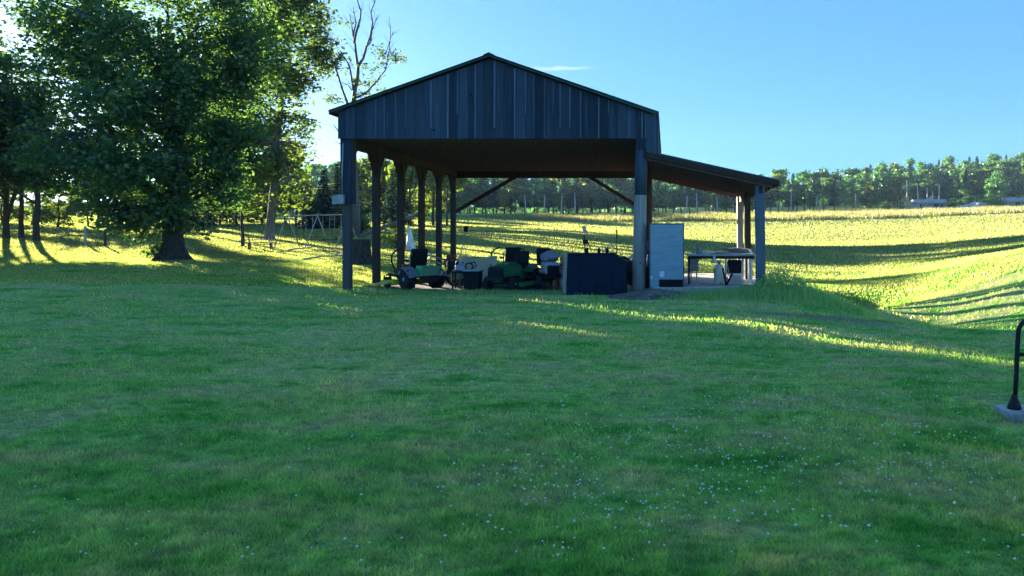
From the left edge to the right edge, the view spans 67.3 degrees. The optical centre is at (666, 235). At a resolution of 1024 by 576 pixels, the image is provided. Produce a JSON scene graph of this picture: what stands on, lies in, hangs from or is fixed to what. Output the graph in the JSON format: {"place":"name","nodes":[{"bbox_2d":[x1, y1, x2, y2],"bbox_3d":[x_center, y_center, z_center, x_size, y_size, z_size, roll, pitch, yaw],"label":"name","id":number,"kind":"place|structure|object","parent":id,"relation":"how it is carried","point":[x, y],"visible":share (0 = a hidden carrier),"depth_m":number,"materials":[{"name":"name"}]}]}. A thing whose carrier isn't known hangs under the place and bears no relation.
{"place":"outdoors","nodes":[
{"label":"outdoors","id":0,"kind":"place"},
{"bbox_2d":[356,280,630,292],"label":"dirt floor","id":1,"kind":"structure","parent":0,"point":[424,287],"depth_m":22.70,"materials":[{"name":"soil"}]},
{"bbox_2d":[368,247,448,289],"bbox_3d":[-7.732,0.963,22.185,2.118,1.231,1.848,0,0,41],"label":"zero turn mower","id":2,"kind":"object","parent":1,"relation":"on","point":[411,277],"visible":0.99,"depth_m":21.91,"materials":[{"name":"metal"}]},
{"bbox_2d":[428,258,463,286],"bbox_3d":[-6.614,1.129,23.104,1.472,0.872,0.820,0,0,-20],"label":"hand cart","id":3,"kind":"object","parent":1,"relation":"on","point":[450,265],"visible":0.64,"depth_m":22.79,"materials":[{"name":"metal"}]},
{"bbox_2d":[462,269,483,289],"bbox_3d":[-5.660,1.272,21.800,0.520,0.577,0.500,0,0,0],"label":"waste bin","id":4,"kind":"object","parent":1,"relation":"on","point":[472,278],"visible":0.92,"depth_m":21.59,"materials":[{"name":"black plastic"}]},
{"bbox_2d":[458,257,491,286],"bbox_3d":[-5.820,1.111,23.000,1.032,0.912,0.688,0,0,0],"label":"sawhorse","id":5,"kind":"object","parent":1,"relation":"on","point":[460,280],"visible":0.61,"depth_m":22.77,"materials":[{"name":"brown wood"}]},
{"bbox_2d":[459,256,496,280],"bbox_3d":[-5.820,1.076,23.042,1.220,0.900,0.450,0,0,0],"label":"white sheet","id":6,"kind":"object","parent":5,"relation":"on","point":[484,263],"visible":0.55,"depth_m":22.92,"materials":[{"name":"fabric"}]},
{"bbox_2d":[491,246,524,279],"bbox_3d":[-4.888,0.963,24.553,1.848,1.231,2.118,0,0,4],"label":"zero turn mower","id":7,"kind":"object","parent":1,"relation":"on","point":[509,250],"visible":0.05,"depth_m":24.79,"materials":[{"name":"metal"}]},
{"bbox_2d":[483,251,539,290],"bbox_3d":[-4.620,1.018,22.115,1.210,1.122,1.985,0,0,16],"label":"lawn tractor","id":8,"kind":"object","parent":1,"relation":"on","point":[508,274],"visible":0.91,"depth_m":21.70,"materials":[{"name":"metal"}]},
{"bbox_2d":[524,248,566,289],"bbox_3d":[-3.611,0.980,22.631,1.240,1.196,1.833,0,0,-20],"label":"garden tractor","id":9,"kind":"object","parent":1,"relation":"on","point":[550,270],"visible":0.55,"depth_m":21.87,"materials":[{"name":"metal"}]},
{"bbox_2d":[540,250,559,262],"bbox_3d":[-3.502,0.628,22.257,0.597,0.398,0.460,0,0,-23],"label":"feed sack","id":10,"kind":"object","parent":9,"relation":"on","point":[549,256],"visible":0.91,"depth_m":22.10,"materials":[{"name":"grey fabric"}]},
{"bbox_2d":[0,193,1023,575],"bbox_3d":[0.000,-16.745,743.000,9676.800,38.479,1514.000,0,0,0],"label":"ground","id":11,"kind":"structure","parent":0,"point":[982,311],"depth_m":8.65,"materials":[{"name":"plant"}]},
{"bbox_2d":[0,37,67,238],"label":"grove tree","id":12,"kind":"object","parent":11,"relation":"on","point":[7,205],"visible":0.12,"depth_m":55.91,"materials":[{"name":"green plant"}]},
{"bbox_2d":[9,190,63,224],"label":"young tree","id":13,"kind":"object","parent":11,"relation":"on","point":[15,213],"visible":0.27,"depth_m":83.21,"materials":[{"name":"green plant"}]},
{"bbox_2d":[0,85,74,237],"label":"grove tree","id":14,"kind":"object","parent":11,"relation":"on","point":[21,234],"visible":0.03,"depth_m":56.92,"materials":[{"name":"green plant"}]},
{"bbox_2d":[0,49,96,240],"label":"grove tree","id":15,"kind":"object","parent":11,"relation":"on","point":[13,118],"visible":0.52,"depth_m":53.07,"materials":[{"name":"green plant"}]},
{"bbox_2d":[31,185,90,227],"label":"young tree","id":16,"kind":"object","parent":11,"relation":"on","point":[49,215],"visible":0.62,"depth_m":77.50,"materials":[{"name":"green plant"}]},
{"bbox_2d":[132,237,167,259],"bbox_3d":[-25.693,0.711,37.625,1.569,1.321,1.473,0,0,22],"label":"shrub","id":17,"kind":"object","parent":11,"relation":"on","point":[154,249],"visible":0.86,"depth_m":37.40,"materials":[{"name":"green plant"}]},
{"bbox_2d":[0,0,318,260],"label":"maple tree","id":18,"kind":"object","parent":11,"relation":"on","point":[101,71],"visible":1,"depth_m":36.13,"materials":[{"name":"green plant"}]},
{"bbox_2d":[202,200,248,225],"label":"young tree","id":19,"kind":"object","parent":11,"relation":"on","point":[221,218],"visible":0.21,"depth_m":85.59,"materials":[{"name":"green plant"}]},
{"bbox_2d":[215,100,276,246],"bbox_3d":[-28.633,-4.425,50.046,6.182,10.609,5.042,0,0,32],"label":"shade tree","id":20,"kind":"object","parent":11,"relation":"on","point":[253,161],"visible":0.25,"depth_m":49.89,"materials":[{"name":"green plant"}]},
{"bbox_2d":[239,184,280,224],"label":"young tree","id":21,"kind":"object","parent":11,"relation":"on","point":[265,210],"visible":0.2,"depth_m":89.88,"materials":[{"name":"green plant"}]},
{"bbox_2d":[187,0,358,239],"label":"shade tree","id":22,"kind":"object","parent":11,"relation":"on","point":[320,57],"visible":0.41,"depth_m":57.80,"materials":[{"name":"green plant"}]},
{"bbox_2d":[257,136,313,224],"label":"young tree","id":23,"kind":"object","parent":11,"relation":"on","point":[294,152],"visible":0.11,"depth_m":89.89,"materials":[{"name":"green plant"}]},
{"bbox_2d":[277,168,317,226],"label":"young tree","id":24,"kind":"object","parent":11,"relation":"on","point":[291,201],"visible":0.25,"depth_m":82.93,"materials":[{"name":"green plant"}]},
{"bbox_2d":[295,181,320,228],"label":"spruce tree","id":25,"kind":"object","parent":11,"relation":"on","point":[307,220],"visible":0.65,"depth_m":77.72,"materials":[{"name":"green plant"}]},
{"bbox_2d":[273,214,356,248],"bbox_3d":[-22.565,-0.255,48.249,4.756,2.340,1.944,0,0,-8],"label":"swing set","id":26,"kind":"object","parent":11,"relation":"on","point":[308,239],"visible":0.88,"depth_m":48.10,"materials":[{"name":"metal"}]},
{"bbox_2d":[305,163,330,194],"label":"woodland tree","id":27,"kind":"object","parent":11,"relation":"on","point":[314,171],"visible":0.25,"depth_m":175.27,"materials":[{"name":"green plant"}]},
{"bbox_2d":[310,170,341,228],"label":"spruce tree","id":28,"kind":"object","parent":11,"relation":"on","point":[324,205],"visible":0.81,"depth_m":79.74,"materials":[{"name":"green plant"}]},
{"bbox_2d":[322,164,341,226],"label":"spruce tree","id":29,"kind":"object","parent":11,"relation":"on","point":[335,190],"visible":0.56,"depth_m":83.74,"materials":[{"name":"green plant"}]},
{"bbox_2d":[340,162,371,226],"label":"spruce tree","id":30,"kind":"object","parent":11,"relation":"on","point":[361,198],"visible":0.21,"depth_m":84.00,"materials":[{"name":"green plant"}]},
{"bbox_2d":[341,206,371,232],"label":"young tree","id":31,"kind":"object","parent":11,"relation":"on","point":[365,223],"visible":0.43,"depth_m":65.87,"materials":[{"name":"green plant"}]},
{"bbox_2d":[353,239,371,264],"bbox_3d":[-13.482,0.780,32.985,1.237,1.260,1.233,0,0,-29],"label":"tree stump","id":32,"kind":"object","parent":11,"relation":"on","point":[362,255],"visible":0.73,"depth_m":32.66,"materials":[{"name":"wood"}]},
{"bbox_2d":[322,0,408,237],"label":"dead tree","id":33,"kind":"object","parent":11,"relation":"on","point":[356,81],"visible":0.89,"depth_m":59.90,"materials":[{"name":"brown wood"}]},
{"bbox_2d":[357,156,383,220],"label":"young tree","id":34,"kind":"object","parent":11,"relation":"on","point":[363,163],"visible":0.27,"depth_m":95.01,"materials":[{"name":"green plant"}]},
{"bbox_2d":[361,159,408,215],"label":"young tree","id":35,"kind":"object","parent":11,"relation":"on","point":[384,186],"visible":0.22,"depth_m":91.22,"materials":[{"name":"green plant"}]},
{"bbox_2d":[357,212,417,237],"bbox_3d":[-12.550,0.062,34.106,0.260,2.496,3.096,0,0,44],"label":"ramp plank","id":36,"kind":"object","parent":11,"relation":"on","point":[386,226],"visible":0.32,"depth_m":33.86,"materials":[{"name":"brown wood"}]},
{"bbox_2d":[381,171,405,227],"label":"spruce tree","id":37,"kind":"object","parent":11,"relation":"on","point":[391,207],"visible":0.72,"depth_m":79.72,"materials":[{"name":"green plant"}]},
{"bbox_2d":[381,223,412,248],"bbox_3d":[-17.192,0.005,47.134,2.055,1.697,2.062,0,0,-44],"label":"young tree","id":38,"kind":"object","parent":11,"relation":"on","point":[387,238],"visible":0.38,"depth_m":46.95,"materials":[{"name":"green plant"}]},
{"bbox_2d":[389,188,416,224],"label":"spruce tree","id":39,"kind":"object","parent":11,"relation":"on","point":[407,221],"visible":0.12,"depth_m":92.02,"materials":[{"name":"green plant"}]},
{"bbox_2d":[384,162,434,226],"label":"young tree","id":40,"kind":"object","parent":11,"relation":"on","point":[410,174],"visible":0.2,"depth_m":83.30,"materials":[{"name":"green plant"}]},
{"bbox_2d":[406,226,415,249],"bbox_3d":[-15.458,0.141,45.012,0.586,1.450,0.541,0,0,22],"label":"white tarp","id":41,"kind":"object","parent":11,"relation":"on","point":[410,244],"visible":0.96,"depth_m":44.89,"materials":[{"name":"fabric"}]},
{"bbox_2d":[405,172,448,220],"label":"young tree","id":42,"kind":"object","parent":11,"relation":"on","point":[427,204],"visible":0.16,"depth_m":95.10,"materials":[{"name":"green plant"}]},
{"bbox_2d":[426,171,469,225],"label":"young tree","id":43,"kind":"object","parent":11,"relation":"on","point":[445,184],"visible":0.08,"depth_m":87.95,"materials":[{"name":"green plant"}]},
{"bbox_2d":[456,180,479,213],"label":"woodland tree","id":44,"kind":"object","parent":11,"relation":"on","point":[470,190],"visible":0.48,"depth_m":175.39,"materials":[{"name":"green plant"}]},
{"bbox_2d":[312,286,632,295],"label":"edge grass","id":45,"kind":"structure","parent":11,"relation":"on","point":[425,292],"depth_m":20.95,"materials":[{"name":"green plant"}]},
{"bbox_2d":[466,178,490,213],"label":"woodland tree","id":46,"kind":"object","parent":11,"relation":"on","point":[479,187],"visible":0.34,"depth_m":179.52,"materials":[{"name":"green plant"}]},
{"bbox_2d":[484,178,500,213],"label":"woodland pine","id":47,"kind":"object","parent":11,"relation":"on","point":[493,200],"visible":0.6,"depth_m":177.59,"materials":[{"name":"green plant"}]},
{"bbox_2d":[495,178,521,213],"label":"young tree","id":48,"kind":"object","parent":11,"relation":"on","point":[505,204],"visible":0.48,"depth_m":178.39,"materials":[{"name":"green plant"}]},
{"bbox_2d":[0,210,1023,309],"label":"field grass","id":49,"kind":"structure","parent":11,"relation":"on","point":[10,263],"depth_m":42.97,"materials":[{"name":"plant"}]},
{"bbox_2d":[5,304,1023,562],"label":"clover flowers","id":50,"kind":"object","parent":11,"relation":"on","point":[675,470],"visible":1,"depth_m":4.99,"materials":[{"name":"plant"}]},
{"bbox_2d":[497,178,533,213],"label":"young tree","id":51,"kind":"object","parent":11,"relation":"on","point":[513,192],"visible":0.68,"depth_m":174.50,"materials":[{"name":"green plant"}]},
{"bbox_2d":[516,178,550,211],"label":"woodland tree","id":52,"kind":"object","parent":11,"relation":"on","point":[531,199],"visible":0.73,"depth_m":175.15,"materials":[{"name":"green plant"}]},
{"bbox_2d":[328,52,779,291],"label":"pole barn","id":53,"kind":"structure","parent":11,"relation":"on","point":[488,115],"depth_m":21.05,"materials":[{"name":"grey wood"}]},
{"bbox_2d":[621,256,632,285],"bbox_3d":[-1.100,1.038,21.369,0.559,0.921,0.239,0,0,0],"label":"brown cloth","id":54,"kind":"object","parent":53,"relation":"hanging from","point":[629,274],"visible":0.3,"depth_m":21.44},
{"bbox_2d":[546,178,580,212],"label":"young tree","id":55,"kind":"object","parent":11,"relation":"on","point":[564,181],"visible":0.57,"depth_m":174.83,"materials":[{"name":"green plant"}]},
{"bbox_2d":[549,178,587,213],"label":"woodland tree","id":56,"kind":"object","parent":11,"relation":"on","point":[566,197],"visible":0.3,"depth_m":176.19,"materials":[{"name":"green plant"}]},
{"bbox_2d":[565,178,586,213],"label":"woodland pine","id":57,"kind":"object","parent":11,"relation":"on","point":[580,202],"visible":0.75,"depth_m":175.00,"materials":[{"name":"green plant"}]},
{"bbox_2d":[141,160,1018,213],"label":"forest","id":58,"kind":"object","parent":11,"relation":"on","point":[488,210],"visible":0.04,"depth_m":263.47,"materials":[{"name":"plant"}]},
{"bbox_2d":[578,178,606,211],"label":"young tree","id":59,"kind":"object","parent":11,"relation":"on","point":[588,190],"visible":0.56,"depth_m":178.23,"materials":[{"name":"green plant"}]},
{"bbox_2d":[566,253,627,294],"bbox_3d":[-1.920,1.093,20.720,1.639,1.228,0.780,0,0,0],"label":"storage bin","id":60,"kind":"object","parent":11,"relation":"on","point":[597,273],"visible":0.89,"depth_m":20.35,"materials":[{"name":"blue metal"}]},
{"bbox_2d":[592,178,607,213],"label":"woodland pine","id":61,"kind":"object","parent":11,"relation":"on","point":[599,206],"visible":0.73,"depth_m":176.46,"materials":[{"name":"green plant"}]},
{"bbox_2d":[593,178,621,213],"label":"woodland tree","id":62,"kind":"object","parent":11,"relation":"on","point":[608,202],"visible":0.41,"depth_m":176.51,"materials":[{"name":"green plant"}]},
{"bbox_2d":[603,178,628,213],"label":"young tree","id":63,"kind":"object","parent":11,"relation":"on","point":[611,195],"visible":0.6,"depth_m":174.99,"materials":[{"name":"green plant"}]},
{"bbox_2d":[611,178,633,212],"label":"woodland tree","id":64,"kind":"object","parent":11,"relation":"on","point":[628,195],"visible":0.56,"depth_m":173.95,"materials":[{"name":"green plant"}]},
{"bbox_2d":[631,179,667,211],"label":"young tree","id":65,"kind":"object","parent":11,"relation":"on","point":[661,196],"visible":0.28,"depth_m":172.78,"materials":[{"name":"green plant"}]},
{"bbox_2d":[607,289,693,299],"bbox_3d":[-0.250,1.576,20.000,3.700,0.313,3.200,0,0,0],"label":"dirt mound","id":66,"kind":"object","parent":11,"relation":"on","point":[649,294],"visible":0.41,"depth_m":19.45,"materials":[{"name":"soil"}]},
{"bbox_2d":[664,182,686,212],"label":"woodland tree","id":67,"kind":"object","parent":11,"relation":"on","point":[674,197],"visible":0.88,"depth_m":177.28,"materials":[{"name":"green plant"}]},
{"bbox_2d":[681,187,695,213],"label":"woodland pine","id":68,"kind":"object","parent":11,"relation":"on","point":[690,202],"visible":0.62,"depth_m":175.26,"materials":[{"name":"green plant"}]},
{"bbox_2d":[652,273,755,292],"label":"concrete slab","id":69,"kind":"structure","parent":11,"relation":"on","point":[705,281],"depth_m":21.89,"materials":[{"name":"concrete"}]},
{"bbox_2d":[649,223,683,288],"bbox_3d":[0.000,0.590,21.168,0.980,1.880,0.764,0,0,0],"label":"upright cooler","id":70,"kind":"object","parent":69,"relation":"on","point":[666,254],"visible":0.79,"depth_m":20.82,"materials":[{"name":"metal"}]},
{"bbox_2d":[690,259,698,281],"bbox_3d":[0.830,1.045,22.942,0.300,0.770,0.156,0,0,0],"label":"chair","id":71,"kind":"object","parent":69,"relation":"on","point":[694,264],"visible":0.38,"depth_m":22.86,"materials":[{"name":"grey plastic"}]},
{"bbox_2d":[686,247,754,283],"bbox_3d":[1.600,0.894,22.360,2.000,1.072,0.820,0,0,0],"label":"workbench","id":72,"kind":"object","parent":69,"relation":"on","point":[737,253],"visible":0.95,"depth_m":21.99,"materials":[{"name":"black paint"}]},
{"bbox_2d":[714,260,728,284],"bbox_3d":[1.579,1.064,21.791,0.432,0.732,0.290,0,0,-35],"label":"gas cylinder","id":73,"kind":"object","parent":69,"relation":"on","point":[718,276],"visible":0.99,"depth_m":21.64,"materials":[{"name":"beige paint"}]},
{"bbox_2d":[724,259,743,283],"bbox_3d":[2.000,1.033,22.200,0.535,0.794,0.435,0,0,0],"label":"grill","id":74,"kind":"object","parent":69,"relation":"on","point":[735,267],"visible":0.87,"depth_m":22.02,"materials":[{"name":"grey metal"}]},
{"bbox_2d":[693,189,719,210],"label":"woodland tree","id":75,"kind":"object","parent":11,"relation":"on","point":[705,198],"visible":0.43,"depth_m":177.42,"materials":[{"name":"green plant"}]},
{"bbox_2d":[707,193,733,211],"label":"young tree","id":76,"kind":"object","parent":11,"relation":"on","point":[719,201],"visible":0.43,"depth_m":176.18,"materials":[{"name":"green plant"}]},
{"bbox_2d":[471,204,1023,221],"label":"meadow grass","id":77,"kind":"structure","parent":11,"relation":"on","point":[771,216],"depth_m":106.52,"materials":[{"name":"plant"}]},
{"bbox_2d":[766,173,792,210],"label":"young tree","id":78,"kind":"object","parent":11,"relation":"on","point":[775,192],"visible":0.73,"depth_m":174.01,"materials":[{"name":"green plant"}]},
{"bbox_2d":[771,168,799,210],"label":"woodland tree","id":79,"kind":"object","parent":11,"relation":"on","point":[782,171],"visible":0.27,"depth_m":189.67,"materials":[{"name":"green plant"}]},
{"bbox_2d":[704,266,875,317],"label":"weeds","id":80,"kind":"object","parent":11,"relation":"on","point":[798,281],"visible":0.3,"depth_m":19.87,"materials":[{"name":"green plant"}]},
{"bbox_2d":[781,171,821,211],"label":"woodland tree","id":81,"kind":"object","parent":11,"relation":"on","point":[799,191],"visible":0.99,"depth_m":174.92,"materials":[{"name":"green plant"}]},
{"bbox_2d":[809,167,839,210],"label":"woodland tree","id":82,"kind":"object","parent":11,"relation":"on","point":[820,185],"visible":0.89,"depth_m":181.43,"materials":[{"name":"green plant"}]},
{"bbox_2d":[826,175,840,210],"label":"woodland pine","id":83,"kind":"object","parent":11,"relation":"on","point":[834,201],"visible":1,"depth_m":178.55,"materials":[{"name":"green plant"}]},
{"bbox_2d":[837,182,856,210],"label":"woodland tree","id":84,"kind":"object","parent":11,"relation":"on","point":[845,199],"visible":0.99,"depth_m":178.84,"materials":[{"name":"green plant"}]},
{"bbox_2d":[844,177,861,209],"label":"woodland tree","id":85,"kind":"object","parent":11,"relation":"on","point":[853,181],"visible":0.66,"depth_m":179.75,"materials":[{"name":"green plant"}]},
{"bbox_2d":[836,167,871,207],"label":"woodland tree","id":86,"kind":"object","parent":11,"relation":"on","point":[851,172],"visible":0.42,"depth_m":193.44,"materials":[{"name":"green plant"}]},
{"bbox_2d":[855,179,872,208],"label":"woodland tree","id":87,"kind":"object","parent":11,"relation":"on","point":[861,183],"visible":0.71,"depth_m":182.94,"materials":[{"name":"green plant"}]},
{"bbox_2d":[860,182,878,208],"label":"young tree","id":88,"kind":"object","parent":11,"relation":"on","point":[873,185],"visible":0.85,"depth_m":183.81,"materials":[{"name":"green plant"}]},
{"bbox_2d":[870,161,893,189],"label":"woodland tree","id":89,"kind":"object","parent":11,"relation":"on","point":[882,167],"visible":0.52,"depth_m":205.45,"materials":[{"name":"green plant"}]},
{"bbox_2d":[873,175,892,208],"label":"woodland tree","id":90,"kind":"object","parent":11,"relation":"on","point":[881,195],"visible":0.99,"depth_m":184.08,"materials":[{"name":"green plant"}]},
{"bbox_2d":[883,175,904,207],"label":"young tree","id":91,"kind":"object","parent":11,"relation":"on","point":[894,199],"visible":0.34,"depth_m":187.21,"materials":[{"name":"green plant"}]},
{"bbox_2d":[886,175,916,204],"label":"young tree","id":92,"kind":"object","parent":11,"relation":"on","point":[895,183],"visible":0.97,"depth_m":184.13,"materials":[{"name":"green plant"}]},
{"bbox_2d":[909,199,927,209],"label":"shed","id":93,"kind":"structure","parent":11,"relation":"on","point":[918,204],"depth_m":138.08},
{"bbox_2d":[915,170,937,198],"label":"woodland tree","id":94,"kind":"object","parent":11,"relation":"on","point":[924,187],"visible":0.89,"depth_m":189.64,"materials":[{"name":"green plant"}]},
{"bbox_2d":[925,199,946,208],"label":"shed","id":95,"kind":"structure","parent":11,"relation":"on","point":[935,203],"depth_m":141.87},
{"bbox_2d":[935,172,949,200],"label":"woodland pine","id":96,"kind":"object","parent":11,"relation":"on","point":[943,187],"visible":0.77,"depth_m":188.10,"materials":[{"name":"green plant"}]},
{"bbox_2d":[936,162,961,186],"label":"woodland tree","id":97,"kind":"object","parent":11,"relation":"on","point":[949,165],"visible":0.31,"depth_m":210.98,"materials":[{"name":"green plant"}]},
{"bbox_2d":[938,168,961,199],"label":"woodland tree","id":98,"kind":"object","parent":11,"relation":"on","point":[951,192],"visible":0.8,"depth_m":188.57,"materials":[{"name":"green plant"}]},
{"bbox_2d":[953,189,980,205],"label":"woodland tree","id":99,"kind":"object","parent":11,"relation":"on","point":[968,199],"visible":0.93,"depth_m":149.23,"materials":[{"name":"green plant"}]},
{"bbox_2d":[968,168,986,201],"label":"woodland tree","id":100,"kind":"object","parent":11,"relation":"on","point":[973,188],"visible":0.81,"depth_m":195.61,"materials":[{"name":"green plant"}]},
{"bbox_2d":[969,169,992,200],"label":"young tree","id":101,"kind":"object","parent":11,"relation":"on","point":[989,174],"visible":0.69,"depth_m":194.81,"materials":[{"name":"green plant"}]},
{"bbox_2d":[981,170,1011,205],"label":"woodland tree","id":102,"kind":"object","parent":11,"relation":"on","point":[997,189],"visible":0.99,"depth_m":170.98,"materials":[{"name":"green plant"}]},
{"bbox_2d":[993,404,1023,421],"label":"concrete pad","id":103,"kind":"object","parent":11,"relation":"on","point":[1016,415],"visible":0.78,"depth_m":6.66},
{"bbox_2d":[1007,319,1023,409],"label":"handrail","id":104,"kind":"object","parent":103,"relation":"on","point":[1014,403],"visible":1,"depth_m":6.73,"materials":[{"name":"metal"}]},
{"bbox_2d":[1000,168,1021,196],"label":"woodland tree","id":105,"kind":"object","parent":11,"relation":"on","point":[1012,183],"visible":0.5,"depth_m":197.07,"materials":[{"name":"green plant"}]},
{"bbox_2d":[1002,197,1023,206],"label":"shed","id":106,"kind":"structure","parent":11,"relation":"on","point":[1014,201],"depth_m":163.54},
{"bbox_2d":[0,0,1023,207],"label":"sky","id":107,"kind":"structure","parent":0,"point":[756,87],"materials":[{"name":"blue"}]},
{"bbox_2d":[660,283,958,330],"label":"bank grass","id":108,"kind":"structure","parent":0,"point":[791,295],"depth_m":18.89,"materials":[{"name":"green plant"}]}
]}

